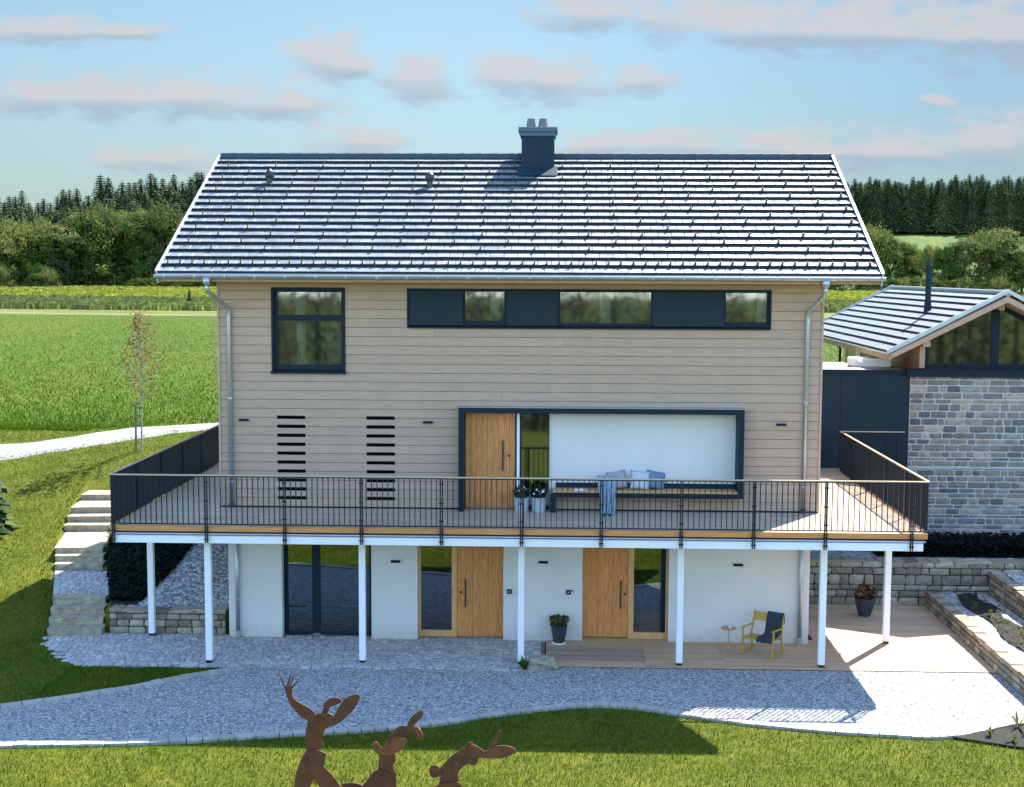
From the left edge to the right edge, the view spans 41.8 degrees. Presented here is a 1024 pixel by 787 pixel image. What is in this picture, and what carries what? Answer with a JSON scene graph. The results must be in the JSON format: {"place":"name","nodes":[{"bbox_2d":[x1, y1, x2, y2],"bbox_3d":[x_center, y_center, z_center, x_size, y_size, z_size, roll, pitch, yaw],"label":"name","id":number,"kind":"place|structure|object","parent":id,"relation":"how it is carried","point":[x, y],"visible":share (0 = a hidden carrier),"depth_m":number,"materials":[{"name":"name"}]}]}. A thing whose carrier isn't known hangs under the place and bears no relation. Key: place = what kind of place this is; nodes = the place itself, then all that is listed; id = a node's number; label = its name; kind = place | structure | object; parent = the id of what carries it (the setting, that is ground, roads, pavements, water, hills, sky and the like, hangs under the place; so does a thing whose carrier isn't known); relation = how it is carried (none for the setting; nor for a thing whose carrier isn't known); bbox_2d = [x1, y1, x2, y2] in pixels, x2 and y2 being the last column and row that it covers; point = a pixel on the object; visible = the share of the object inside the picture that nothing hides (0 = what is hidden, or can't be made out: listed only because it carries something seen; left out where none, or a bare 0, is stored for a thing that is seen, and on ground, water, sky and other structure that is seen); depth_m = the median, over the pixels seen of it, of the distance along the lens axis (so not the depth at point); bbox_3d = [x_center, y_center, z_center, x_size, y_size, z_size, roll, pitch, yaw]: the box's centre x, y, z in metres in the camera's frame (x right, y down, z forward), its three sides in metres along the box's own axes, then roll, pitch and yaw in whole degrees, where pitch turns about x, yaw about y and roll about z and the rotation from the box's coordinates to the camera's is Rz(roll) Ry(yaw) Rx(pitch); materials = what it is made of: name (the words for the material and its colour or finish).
{"place":"outdoors","nodes":[
{"label":"outdoors","id":0,"kind":"place"},
{"bbox_2d":[0,423,218,459],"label":"gravel track","id":1,"kind":"structure","parent":0,"point":[12,451],"depth_m":44.12,"materials":[{"name":"white gravel"}]},
{"bbox_2d":[110,482,228,607],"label":"chipping slope","id":2,"kind":"structure","parent":0,"point":[182,584],"depth_m":32.39,"materials":[{"name":"grey gravel"}]},
{"bbox_2d":[40,633,544,670],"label":"paving","id":3,"kind":"structure","parent":0,"point":[152,652],"depth_m":29.79,"materials":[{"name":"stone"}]},
{"bbox_2d":[0,312,828,316],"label":"field track","id":4,"kind":"structure","parent":0,"point":[120,314],"depth_m":165.64,"materials":[{"name":"green plant"}]},
{"bbox_2d":[0,314,844,435],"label":"field grass","id":5,"kind":"structure","parent":0,"point":[8,426],"depth_m":63.09,"materials":[{"name":"green plant"}]},
{"bbox_2d":[0,232,1023,786],"bbox_3d":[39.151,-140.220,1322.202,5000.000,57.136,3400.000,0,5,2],"label":"ground","id":6,"kind":"structure","parent":0,"point":[18,620],"depth_m":25.19,"materials":[{"name":"green plant"}]},
{"bbox_2d":[0,262,17,286],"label":"bush","id":7,"kind":"object","parent":6,"relation":"on","point":[4,272],"visible":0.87,"depth_m":285.97,"materials":[{"name":"green plant"}]},
{"bbox_2d":[0,473,20,535],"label":"garden conifer","id":8,"kind":"object","parent":6,"relation":"on","point":[7,524],"visible":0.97,"depth_m":36.99,"materials":[{"name":"green plant"}]},
{"bbox_2d":[0,229,25,282],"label":"broadleaf tree","id":9,"kind":"object","parent":6,"relation":"on","point":[3,260],"visible":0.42,"depth_m":290.65,"materials":[{"name":"green plant"}]},
{"bbox_2d":[0,214,35,285],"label":"broadleaf tree","id":10,"kind":"object","parent":6,"relation":"on","point":[11,243],"visible":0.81,"depth_m":291.33,"materials":[{"name":"green plant"}]},
{"bbox_2d":[16,262,44,286],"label":"bush","id":11,"kind":"object","parent":6,"relation":"on","point":[27,281],"visible":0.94,"depth_m":287.53,"materials":[{"name":"green plant"}]},
{"bbox_2d":[7,231,62,284],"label":"broadleaf tree","id":12,"kind":"object","parent":6,"relation":"on","point":[26,256],"visible":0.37,"depth_m":293.74,"materials":[{"name":"green plant"}]},
{"bbox_2d":[22,215,65,285],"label":"broadleaf tree","id":13,"kind":"object","parent":6,"relation":"on","point":[42,223],"visible":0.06,"depth_m":312.16,"materials":[{"name":"green plant"}]},
{"bbox_2d":[38,265,61,286],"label":"bush","id":14,"kind":"object","parent":6,"relation":"on","point":[48,275],"visible":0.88,"depth_m":287.49,"materials":[{"name":"green plant"}]},
{"bbox_2d":[25,221,81,285],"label":"broadleaf tree","id":15,"kind":"object","parent":6,"relation":"on","point":[47,235],"visible":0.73,"depth_m":293.78,"materials":[{"name":"green plant"}]},
{"bbox_2d":[37,238,110,285],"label":"broadleaf tree","id":16,"kind":"object","parent":6,"relation":"on","point":[60,248],"visible":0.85,"depth_m":294.82,"materials":[{"name":"green plant"}]},
{"bbox_2d":[47,593,108,640],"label":"garden steps","id":17,"kind":"structure","parent":6,"relation":"on","point":[80,614],"depth_m":31.56,"materials":[{"name":"stone"}]},
{"bbox_2d":[54,531,109,571],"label":"garden steps","id":18,"kind":"structure","parent":6,"relation":"on","point":[80,551],"depth_m":35.53,"materials":[{"name":"stone"}]},
{"bbox_2d":[53,570,111,599],"bbox_3d":[-10.726,4.780,33.603,1.429,0.150,3.101,-1,5,-18],"label":"cobbled landing","id":19,"kind":"object","parent":6,"relation":"on","point":[75,582],"visible":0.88,"depth_m":33.52,"materials":[{"name":"stone"}]},
{"bbox_2d":[63,490,110,531],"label":"garden steps","id":20,"kind":"structure","parent":6,"relation":"on","point":[90,510],"depth_m":38.64,"materials":[{"name":"stone"}]},
{"bbox_2d":[54,212,122,286],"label":"broadleaf tree","id":21,"kind":"object","parent":6,"relation":"on","point":[104,250],"visible":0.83,"depth_m":298.94,"materials":[{"name":"green plant"}]},
{"bbox_2d":[87,173,106,209],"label":"spruce","id":22,"kind":"object","parent":6,"relation":"on","point":[100,187],"visible":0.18,"depth_m":387.85,"materials":[{"name":"green plant"}]},
{"bbox_2d":[71,197,135,285],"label":"broadleaf tree","id":23,"kind":"object","parent":6,"relation":"on","point":[111,220],"visible":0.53,"depth_m":301.92,"materials":[{"name":"green plant"}]},
{"bbox_2d":[97,178,119,206],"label":"spruce","id":24,"kind":"object","parent":6,"relation":"on","point":[108,194],"visible":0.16,"depth_m":387.25,"materials":[{"name":"green plant"}]},
{"bbox_2d":[0,423,222,703],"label":"lawn grass","id":25,"kind":"structure","parent":6,"relation":"on","point":[71,668],"depth_m":33.89,"materials":[{"name":"green plant"}]},
{"bbox_2d":[0,664,256,708],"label":"kerb","id":26,"kind":"structure","parent":6,"relation":"on","point":[114,689],"depth_m":27.02,"materials":[{"name":"stone"}]},
{"bbox_2d":[111,219,167,285],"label":"broadleaf tree","id":27,"kind":"object","parent":6,"relation":"on","point":[131,233],"visible":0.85,"depth_m":303.42,"materials":[{"name":"green plant"}]},
{"bbox_2d":[113,208,165,282],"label":"broadleaf tree","id":28,"kind":"object","parent":6,"relation":"on","point":[137,217],"visible":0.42,"depth_m":306.03,"materials":[{"name":"green plant"}]},
{"bbox_2d":[115,310,166,451],"bbox_3d":[-11.900,-0.346,43.042,1.643,4.659,1.682,0,5,2],"label":"sapling","id":29,"kind":"object","parent":6,"relation":"on","point":[139,353],"visible":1,"depth_m":42.97,"materials":[{"name":"green plant"}]},
{"bbox_2d":[139,171,162,202],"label":"spruce","id":30,"kind":"object","parent":6,"relation":"on","point":[150,191],"visible":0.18,"depth_m":391.34,"materials":[{"name":"green plant"}]},
{"bbox_2d":[110,503,192,604],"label":"soil bank","id":31,"kind":"structure","parent":6,"relation":"on","point":[126,602],"depth_m":31.71,"materials":[{"name":"black soil"}]},
{"bbox_2d":[106,465,215,604],"bbox_3d":[-9.590,3.705,35.489,4.124,2.690,7.873,0,5,2],"label":"evergreen cover","id":32,"kind":"object","parent":31,"relation":"on","point":[121,588],"visible":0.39,"depth_m":33.18,"materials":[{"name":"green plant"}]},
{"bbox_2d":[139,200,186,285],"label":"broadleaf tree","id":33,"kind":"object","parent":6,"relation":"on","point":[170,217],"visible":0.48,"depth_m":305.91,"materials":[{"name":"green plant"}]},
{"bbox_2d":[109,605,228,634],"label":"stone wall","id":34,"kind":"structure","parent":6,"relation":"on","point":[189,620],"depth_m":31.22,"materials":[{"name":"stone"}]},
{"bbox_2d":[279,674,359,786],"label":"hare sculpture","id":35,"kind":"object","parent":6,"relation":"on","point":[310,768],"visible":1,"depth_m":20.70,"materials":[{"name":"metal"}]},
{"bbox_2d":[341,710,423,786],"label":"hare sculpture","id":36,"kind":"object","parent":6,"relation":"on","point":[384,775],"visible":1,"depth_m":20.68,"materials":[{"name":"metal"}]},
{"bbox_2d":[0,294,860,312],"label":"green crop","id":37,"kind":"object","parent":6,"relation":"on","point":[114,302],"visible":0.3,"depth_m":189.36,"materials":[{"name":"green plant"}]},
{"bbox_2d":[429,730,515,786],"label":"hare sculpture","id":38,"kind":"object","parent":6,"relation":"on","point":[470,753],"visible":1,"depth_m":20.65,"materials":[{"name":"metal"}]},
{"bbox_2d":[0,706,1023,786],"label":"lawn grass","id":39,"kind":"structure","parent":6,"relation":"on","point":[790,738],"depth_m":23.32,"materials":[{"name":"green plant"}]},
{"bbox_2d":[0,702,1023,748],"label":"kerb","id":40,"kind":"structure","parent":6,"relation":"on","point":[464,719],"depth_m":24.71,"materials":[{"name":"stone"}]},
{"bbox_2d":[0,285,1023,300],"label":"rapeseed crop","id":41,"kind":"object","parent":6,"relation":"on","point":[138,291],"visible":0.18,"depth_m":253.96,"materials":[{"name":"plant"}]},
{"bbox_2d":[153,118,885,644],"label":"house","id":42,"kind":"structure","parent":6,"relation":"on","point":[537,308],"depth_m":30.38,"materials":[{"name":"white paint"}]},
{"bbox_2d":[271,287,345,374],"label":"window","id":43,"kind":"structure","parent":42,"relation":"in","point":[336,356],"depth_m":30.28,"materials":[{"name":"metal"}]},
{"bbox_2d":[283,544,371,634],"bbox_3d":[-4.251,4.209,31.079,2.066,2.800,0.100,0,5,2],"label":"window","id":44,"kind":"structure","parent":42,"relation":"in","point":[321,582],"depth_m":31.11,"materials":[{"name":"glass"}]},
{"bbox_2d":[457,546,502,636],"bbox_3d":[-0.731,4.234,30.904,1.075,2.790,0.145,0,5,2],"label":"door","id":45,"kind":"structure","parent":42,"relation":"in","point":[479,568],"depth_m":30.95,"materials":[{"name":"brown wood"}]},
{"bbox_2d":[466,413,514,507],"bbox_3d":[-0.492,1.504,30.407,1.127,2.210,0.145,0,5,2],"label":"door","id":46,"kind":"structure","parent":42,"relation":"in","point":[490,437],"depth_m":30.41,"materials":[{"name":"brown wood"}]},
{"bbox_2d":[109,424,929,667],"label":"balcony","id":47,"kind":"structure","parent":42,"relation":"attached to","point":[851,515],"depth_m":28.36,"materials":[{"name":"metal"}]},
{"bbox_2d":[513,485,530,512],"bbox_3d":[0.212,2.337,30.072,0.402,0.643,0.398,5,7,40],"label":"flower pot","id":48,"kind":"object","parent":47,"relation":"on","point":[526,497],"visible":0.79,"depth_m":29.97,"materials":[{"name":"grey ceramic"}]},
{"bbox_2d":[530,485,547,512],"bbox_3d":[0.592,2.348,30.073,0.416,0.625,0.379,0,5,2],"label":"flower pot","id":49,"kind":"object","parent":47,"relation":"on","point":[534,489],"visible":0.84,"depth_m":29.97,"materials":[{"name":"grey ceramic"}]},
{"bbox_2d":[598,475,615,515],"bbox_3d":[2.127,2.289,29.922,0.413,0.854,0.776,0,5,2],"label":"blanket","id":50,"kind":"object","parent":47,"relation":"on","point":[607,502],"visible":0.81,"depth_m":29.85,"materials":[{"name":"blue fabric"}]},
{"bbox_2d":[582,548,628,636],"bbox_3d":[2.146,4.240,30.803,1.042,2.760,0.145,0,5,2],"label":"door","id":51,"kind":"structure","parent":42,"relation":"in","point":[605,570],"depth_m":30.84,"materials":[{"name":"brown wood"}]},
{"bbox_2d":[630,470,649,489],"bbox_3d":[2.883,1.957,30.228,0.440,0.430,0.165,4,-10,8],"label":"cushion","id":52,"kind":"object","parent":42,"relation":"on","point":[639,475],"visible":0.84,"depth_m":30.17,"materials":[{"name":"fabric"}]},
{"bbox_2d":[647,470,664,488],"bbox_3d":[3.248,1.956,30.299,0.440,0.430,0.156,9,-14,-9],"label":"cushion","id":53,"kind":"object","parent":42,"relation":"on","point":[656,475],"visible":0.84,"depth_m":30.25,"materials":[{"name":"blue fabric"}]},
{"bbox_2d":[526,654,557,669],"bbox_3d":[0.627,5.747,28.650,0.728,0.316,0.443,0,5,2],"label":"boulder","id":54,"kind":"object","parent":6,"relation":"on","point":[541,662],"visible":1,"depth_m":28.48,"materials":[{"name":"stone"}]},
{"bbox_2d":[546,604,996,672],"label":"timber terrace","id":55,"kind":"structure","parent":6,"relation":"on","point":[923,638],"depth_m":29.93,"materials":[{"name":"wood"}]},
{"bbox_2d":[739,610,785,658],"bbox_3d":[5.555,5.331,29.686,0.770,0.865,0.884,4,6,34],"label":"rocking chair","id":56,"kind":"object","parent":55,"relation":"on","point":[758,615],"visible":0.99,"depth_m":29.69,"materials":[{"name":"yellow paint"}]},
{"bbox_2d":[756,611,784,643],"bbox_3d":[5.707,5.161,29.609,0.395,0.560,0.707,4,6,34],"label":"throw","id":57,"kind":"object","parent":56,"relation":"on","point":[774,621],"visible":0.98,"depth_m":29.73,"materials":[{"name":"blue fabric"}]},
{"bbox_2d":[853,583,877,616],"bbox_3d":[8.700,5.059,33.030,0.584,0.828,0.546,3,6,24],"label":"potted plant","id":58,"kind":"object","parent":55,"relation":"on","point":[864,597],"visible":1,"depth_m":32.89,"materials":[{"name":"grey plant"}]},
{"bbox_2d":[855,181,867,221],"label":"spruce","id":59,"kind":"object","parent":6,"relation":"on","point":[860,199],"visible":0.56,"depth_m":456.77,"materials":[{"name":"green plant"}]},
{"bbox_2d":[820,362,909,515],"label":"connector building","id":60,"kind":"structure","parent":6,"relation":"on","point":[865,398],"depth_m":36.90,"materials":[{"name":"metal"}]},
{"bbox_2d":[847,356,890,366],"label":"roof unit","id":61,"kind":"structure","parent":60,"relation":"on","point":[853,361],"depth_m":38.07,"materials":[{"name":"white paint"}]},
{"bbox_2d":[862,179,886,230],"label":"spruce","id":62,"kind":"object","parent":6,"relation":"on","point":[871,211],"visible":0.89,"depth_m":452.38,"materials":[{"name":"green plant"}]},
{"bbox_2d":[863,221,895,289],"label":"broadleaf tree","id":63,"kind":"object","parent":6,"relation":"on","point":[877,236],"visible":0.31,"depth_m":293.92,"materials":[{"name":"green plant"}]},
{"bbox_2d":[872,180,892,232],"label":"spruce","id":64,"kind":"object","parent":6,"relation":"on","point":[882,209],"visible":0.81,"depth_m":452.20,"materials":[{"name":"green plant"}]},
{"bbox_2d":[878,179,900,232],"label":"spruce","id":65,"kind":"object","parent":6,"relation":"on","point":[887,194],"visible":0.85,"depth_m":452.45,"materials":[{"name":"green plant"}]},
{"bbox_2d":[872,231,910,288],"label":"broadleaf tree","id":66,"kind":"object","parent":6,"relation":"on","point":[892,257],"visible":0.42,"depth_m":295.81,"materials":[{"name":"green plant"}]},
{"bbox_2d":[883,180,908,232],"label":"spruce","id":67,"kind":"object","parent":6,"relation":"on","point":[894,213],"visible":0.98,"depth_m":450.98,"materials":[{"name":"green plant"}]},
{"bbox_2d":[881,239,925,285],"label":"broadleaf tree","id":68,"kind":"object","parent":6,"relation":"on","point":[906,249],"visible":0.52,"depth_m":298.87,"materials":[{"name":"green plant"}]},
{"bbox_2d":[899,177,925,233],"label":"spruce","id":69,"kind":"object","parent":6,"relation":"on","point":[910,213],"visible":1,"depth_m":448.64,"materials":[{"name":"green plant"}]},
{"bbox_2d":[901,180,929,232],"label":"spruce","id":70,"kind":"object","parent":6,"relation":"on","point":[920,207],"visible":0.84,"depth_m":449.41,"materials":[{"name":"green plant"}]},
{"bbox_2d":[809,556,1023,605],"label":"retaining wall","id":71,"kind":"structure","parent":6,"relation":"on","point":[913,579],"depth_m":34.07,"materials":[{"name":"stone"}]},
{"bbox_2d":[810,550,1023,558],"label":"chipping bed","id":72,"kind":"object","parent":6,"relation":"on","point":[836,553],"visible":0.14,"depth_m":34.82,"materials":[{"name":"grey gravel"}]},
{"bbox_2d":[871,551,1023,558],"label":"soil strip","id":73,"kind":"object","parent":72,"relation":"on","point":[896,555],"visible":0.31,"depth_m":34.58,"materials":[{"name":"brown soil"}]},
{"bbox_2d":[877,531,1023,557],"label":"hedge cover","id":74,"kind":"object","parent":73,"relation":"on","point":[964,544],"visible":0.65,"depth_m":34.63,"materials":[{"name":"green plant"}]},
{"bbox_2d":[909,177,931,232],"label":"spruce","id":75,"kind":"object","parent":6,"relation":"on","point":[924,191],"visible":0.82,"depth_m":450.07,"materials":[{"name":"green plant"}]},
{"bbox_2d":[823,260,1023,535],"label":"annex building","id":76,"kind":"structure","parent":6,"relation":"on","point":[957,354],"depth_m":36.91,"materials":[{"name":"stone"}]},
{"bbox_2d":[925,306,1023,368],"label":"gable window","id":77,"kind":"structure","parent":76,"relation":"in","point":[995,314],"depth_m":36.79,"materials":[{"name":"metal"}]},
{"bbox_2d":[905,242,945,287],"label":"broadleaf tree","id":78,"kind":"object","parent":6,"relation":"on","point":[919,262],"visible":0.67,"depth_m":294.09,"materials":[{"name":"green plant"}]},
{"bbox_2d":[928,179,947,233],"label":"spruce","id":79,"kind":"object","parent":6,"relation":"on","point":[936,193],"visible":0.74,"depth_m":449.88,"materials":[{"name":"green plant"}]},
{"bbox_2d":[929,183,953,233],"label":"spruce","id":80,"kind":"object","parent":6,"relation":"on","point":[941,222],"visible":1,"depth_m":446.16,"materials":[{"name":"green plant"}]},
{"bbox_2d":[923,241,970,287],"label":"broadleaf tree","id":81,"kind":"object","parent":6,"relation":"on","point":[946,271],"visible":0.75,"depth_m":290.18,"materials":[{"name":"green plant"}]},
{"bbox_2d":[937,180,962,233],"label":"spruce","id":82,"kind":"object","parent":6,"relation":"on","point":[950,194],"visible":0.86,"depth_m":447.11,"materials":[{"name":"green plant"}]},
{"bbox_2d":[952,181,967,231],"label":"spruce","id":83,"kind":"object","parent":6,"relation":"on","point":[961,199],"visible":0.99,"depth_m":445.62,"materials":[{"name":"green plant"}]},
{"bbox_2d":[938,235,993,288],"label":"broadleaf tree","id":84,"kind":"object","parent":6,"relation":"on","point":[964,259],"visible":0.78,"depth_m":289.19,"materials":[{"name":"green plant"}]},
{"bbox_2d":[959,183,983,233],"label":"spruce","id":85,"kind":"object","parent":6,"relation":"on","point":[973,216],"visible":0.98,"depth_m":443.21,"materials":[{"name":"green plant"}]},
{"bbox_2d":[925,591,1023,696],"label":"planter wall","id":86,"kind":"structure","parent":6,"relation":"on","point":[1000,660],"depth_m":29.88,"materials":[{"name":"stone"}]},
{"bbox_2d":[938,592,1023,663],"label":"chipping bed","id":87,"kind":"object","parent":6,"relation":"on","point":[988,627],"visible":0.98,"depth_m":31.51,"materials":[{"name":"white gravel"}]},
{"bbox_2d":[957,592,1023,650],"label":"mulch bed","id":88,"kind":"object","parent":87,"relation":"on","point":[1011,635],"visible":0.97,"depth_m":31.38,"materials":[{"name":"brown soil"}]},
{"bbox_2d":[962,593,1023,642],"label":"planter seedlings","id":89,"kind":"object","parent":88,"relation":"on","point":[999,620],"visible":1,"depth_m":31.07,"materials":[{"name":"green plant"}]},
{"bbox_2d":[976,173,988,230],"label":"spruce","id":90,"kind":"object","parent":6,"relation":"on","point":[982,194],"visible":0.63,"depth_m":445.80,"materials":[{"name":"green plant"}]},
{"bbox_2d":[960,225,1010,289],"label":"broadleaf tree","id":91,"kind":"object","parent":6,"relation":"on","point":[987,240],"visible":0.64,"depth_m":293.42,"materials":[{"name":"green plant"}]},
{"bbox_2d":[953,725,1023,749],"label":"soil bed","id":92,"kind":"object","parent":6,"relation":"on","point":[999,737],"visible":1,"depth_m":24.39,"materials":[{"name":"brown soil"}]},
{"bbox_2d":[981,185,1000,231],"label":"spruce","id":93,"kind":"object","parent":6,"relation":"on","point":[991,208],"visible":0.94,"depth_m":441.96,"materials":[{"name":"green plant"}]},
{"bbox_2d":[969,226,1023,289],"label":"broadleaf tree","id":94,"kind":"object","parent":6,"relation":"on","point":[1002,235],"visible":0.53,"depth_m":293.53,"materials":[{"name":"green plant"}]},
{"bbox_2d":[992,181,1006,231],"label":"spruce","id":95,"kind":"object","parent":6,"relation":"on","point":[1000,210],"visible":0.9,"depth_m":441.28,"materials":[{"name":"green plant"}]},
{"bbox_2d":[985,236,1023,289],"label":"broadleaf tree","id":96,"kind":"object","parent":6,"relation":"on","point":[1000,264],"visible":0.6,"depth_m":294.22,"materials":[{"name":"green plant"}]},
{"bbox_2d":[989,571,1023,619],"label":"planter wall","id":97,"kind":"structure","parent":6,"relation":"on","point":[1006,591],"depth_m":32.62,"materials":[{"name":"stone"}]},
{"bbox_2d":[1003,184,1021,234],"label":"spruce","id":98,"kind":"object","parent":6,"relation":"on","point":[1010,215],"visible":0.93,"depth_m":439.70,"materials":[{"name":"green plant"}]},
{"bbox_2d":[1008,177,1023,234],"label":"spruce","id":99,"kind":"object","parent":6,"relation":"on","point":[1020,200],"visible":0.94,"depth_m":439.14,"materials":[{"name":"green plant"}]},
{"bbox_2d":[0,666,1023,742],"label":"gravel path","id":100,"kind":"structure","parent":0,"point":[252,700],"depth_m":26.56,"materials":[{"name":"grey gravel"}]},
{"bbox_2d":[0,0,1023,213],"label":"sky","id":101,"kind":"structure","parent":0,"point":[123,91],"materials":[{"name":"blue"}]},
{"bbox_3d":[1.067,5.660,30.491,0.320,0.028,0.320,0,5,2],"label":"pot saucer","id":102,"kind":"object","parent":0,"visible":0},
{"bbox_2d":[548,613,569,642],"bbox_3d":[1.062,5.321,30.467,0.501,0.650,0.441,0,5,2],"label":"potted plant","id":103,"kind":"object","parent":102,"relation":"on","point":[558,623],"visible":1,"depth_m":30.34,"materials":[{"name":"green plant"}]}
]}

